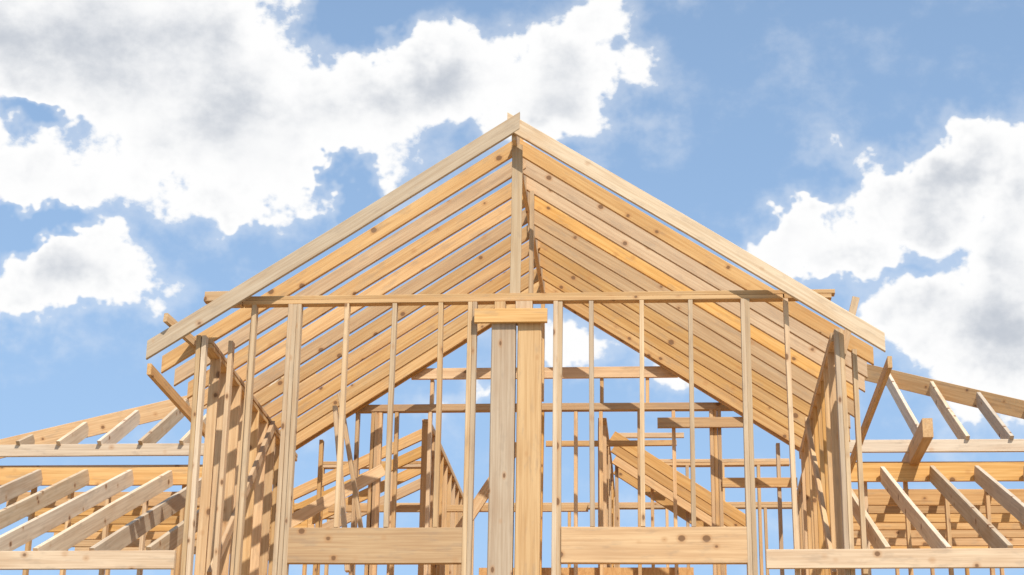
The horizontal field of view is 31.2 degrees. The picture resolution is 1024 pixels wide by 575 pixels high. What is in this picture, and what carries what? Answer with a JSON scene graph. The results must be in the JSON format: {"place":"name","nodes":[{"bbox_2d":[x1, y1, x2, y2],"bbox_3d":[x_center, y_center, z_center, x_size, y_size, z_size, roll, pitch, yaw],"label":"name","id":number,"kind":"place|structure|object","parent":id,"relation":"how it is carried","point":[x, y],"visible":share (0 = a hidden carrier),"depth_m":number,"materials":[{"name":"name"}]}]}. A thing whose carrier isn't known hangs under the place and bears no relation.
{"place":"outdoors","nodes":[
{"label":"outdoors","id":0,"kind":"place"},
{"bbox_2d":[0,548,1023,569],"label":"porch fascia","id":1,"kind":"structure","parent":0,"point":[947,558],"depth_m":14.39,"materials":[{"name":"beige wood"}]},
{"bbox_2d":[0,465,1023,550],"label":"porch rafters","id":2,"kind":"object","parent":1,"relation":"on","point":[985,529],"visible":0.81,"depth_m":16.84,"materials":[{"name":"beige wood"}]},
{"bbox_2d":[0,439,1023,485],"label":"eave boards","id":3,"kind":"object","parent":2,"relation":"on","point":[961,472],"visible":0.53,"depth_m":19.19,"materials":[{"name":"brown wood"}]},
{"bbox_2d":[16,374,1013,445],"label":"jack rafters","id":4,"kind":"object","parent":3,"relation":"on","point":[156,433],"visible":0.69,"depth_m":19.92,"materials":[{"name":"brown wood"}]},
{"bbox_2d":[0,364,1023,458],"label":"hip rafters","id":5,"kind":"object","parent":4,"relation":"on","point":[950,392],"visible":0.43,"depth_m":20.66,"materials":[{"name":"brown wood"}]},
{"bbox_2d":[147,356,892,472],"bbox_3d":[0.161,1.293,17.256,6.313,0.107,3.751,-1,-20,5],"label":"subfascia","id":6,"kind":"object","parent":3,"relation":"attached to","point":[160,381],"visible":0.58,"depth_m":16.35,"materials":[{"name":"brown wood"}]},
{"bbox_2d":[901,418,933,463],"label":"projecting beam","id":7,"kind":"structure","parent":3,"relation":"attached to","point":[921,440],"depth_m":18.02,"materials":[{"name":"brown wood"}]},
{"bbox_2d":[0,0,1023,574],"label":"sky","id":8,"kind":"structure","parent":0,"point":[156,156],"materials":[{"name":"blue"}]},
{"bbox_2d":[510,145,544,401],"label":"gable studs","id":9,"kind":"object","parent":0,"point":[516,225],"visible":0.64,"depth_m":15.81,"materials":[{"name":"beige wood"}]},
{"bbox_3d":[0.614,5.822,17.668,12.279,3.676,8.185,-1,-20,5],"label":"lower storey","id":10,"kind":"object","parent":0,"visible":0},
{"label":"deck","id":11,"kind":"structure","parent":10,"relation":"on","visible":0},
{"bbox_2d":[291,394,515,572],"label":"diagonal braces","id":12,"kind":"object","parent":11,"relation":"on","point":[354,485],"visible":0.53,"depth_m":18.16,"materials":[{"name":"brown wood"}]},
{"bbox_2d":[22,482,994,574],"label":"wall studs","id":13,"kind":"object","parent":11,"relation":"on","point":[28,545],"depth_m":18.72,"materials":[{"name":"brown wood"}]},
{"bbox_2d":[0,461,1023,467],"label":"wall plates","id":14,"kind":"object","parent":13,"relation":"on","point":[61,466],"depth_m":19.39,"materials":[{"name":"brown wood"}]},
{"bbox_2d":[474,301,547,574],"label":"posts","id":15,"kind":"object","parent":11,"relation":"on","point":[527,318],"visible":1,"depth_m":15.00,"materials":[{"name":"brown wood"}]},
{"bbox_2d":[230,298,800,574],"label":"front wall studs","id":16,"kind":"object","parent":11,"relation":"on","point":[284,499],"visible":1,"depth_m":15.07,"materials":[{"name":"brown wood"}]},
{"bbox_2d":[287,527,747,564],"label":"window headers","id":17,"kind":"object","parent":16,"relation":"attached to","point":[579,545],"depth_m":14.71,"materials":[{"name":"brown wood"}]},
{"bbox_2d":[204,289,834,307],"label":"front wall plates","id":18,"kind":"object","parent":16,"relation":"on","point":[534,298],"visible":0.88,"depth_m":15.45,"materials":[{"name":"brown wood"}]},
{"bbox_2d":[194,353,843,574],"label":"side wall studs","id":19,"kind":"object","parent":11,"relation":"on","point":[821,492],"visible":0.77,"depth_m":16.41,"materials":[{"name":"brown wood"}]},
{"bbox_2d":[207,333,833,460],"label":"side wall plates","id":20,"kind":"object","parent":19,"relation":"on","point":[214,351],"visible":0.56,"depth_m":16.57,"materials":[{"name":"brown wood"}]},
{"bbox_2d":[161,138,873,459],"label":"gable rafters","id":21,"kind":"object","parent":20,"relation":"on","point":[590,236],"visible":0.66,"depth_m":17.27,"materials":[{"name":"beige wood"}]},
{"bbox_2d":[163,296,859,356],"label":"lookouts","id":22,"kind":"structure","parent":21,"relation":"attached to","point":[169,320],"depth_m":15.21,"materials":[{"name":"brown wood"}]},
{"bbox_2d":[146,112,885,359],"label":"fly rafters","id":23,"kind":"object","parent":22,"relation":"attached to","point":[581,164],"visible":1,"depth_m":15.53,"materials":[{"name":"brown wood"}]},
{"bbox_2d":[512,134,544,292],"bbox_3d":[0.183,-0.655,17.803,0.045,0.200,4.150,-1,-20,5],"label":"ridge board","id":24,"kind":"object","parent":21,"relation":"attached to","point":[525,192],"visible":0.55,"depth_m":17.44,"materials":[{"name":"brown wood"}]},
{"bbox_2d":[180,328,867,574],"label":"corner posts","id":25,"kind":"object","parent":11,"relation":"on","point":[198,397],"visible":0.91,"depth_m":15.04,"materials":[{"name":"brown wood"}]},
{"bbox_2d":[294,418,805,574],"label":"interior walls","id":26,"kind":"structure","parent":11,"relation":"on","point":[451,504],"depth_m":21.05,"materials":[{"name":"brown wood"}]},
{"bbox_2d":[268,429,745,559],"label":"roof rafters","id":27,"kind":"object","parent":26,"relation":"on","point":[659,477],"visible":0.34,"depth_m":20.63,"materials":[{"name":"brown wood"}]},
{"bbox_2d":[6,489,1023,553],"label":"ceiling joists","id":28,"kind":"object","parent":26,"relation":"attached to","point":[886,515],"visible":0.3,"depth_m":20.05,"materials":[{"name":"brown wood"}]},
{"bbox_2d":[312,366,797,574],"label":"gable wall","id":29,"kind":"structure","parent":11,"relation":"on","point":[714,422],"depth_m":19.15,"materials":[{"name":"brown wood"}]},
{"bbox_2d":[105,515,1004,574],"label":"wing wall studs","id":30,"kind":"object","parent":11,"relation":"on","point":[304,571],"visible":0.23,"depth_m":22.28,"materials":[{"name":"brown wood"}]},
{"bbox_2d":[479,567,693,574],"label":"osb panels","id":31,"kind":"object","parent":11,"relation":"on","point":[632,571],"visible":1,"depth_m":18.76,"materials":[{"name":"orange wood"}]}
]}

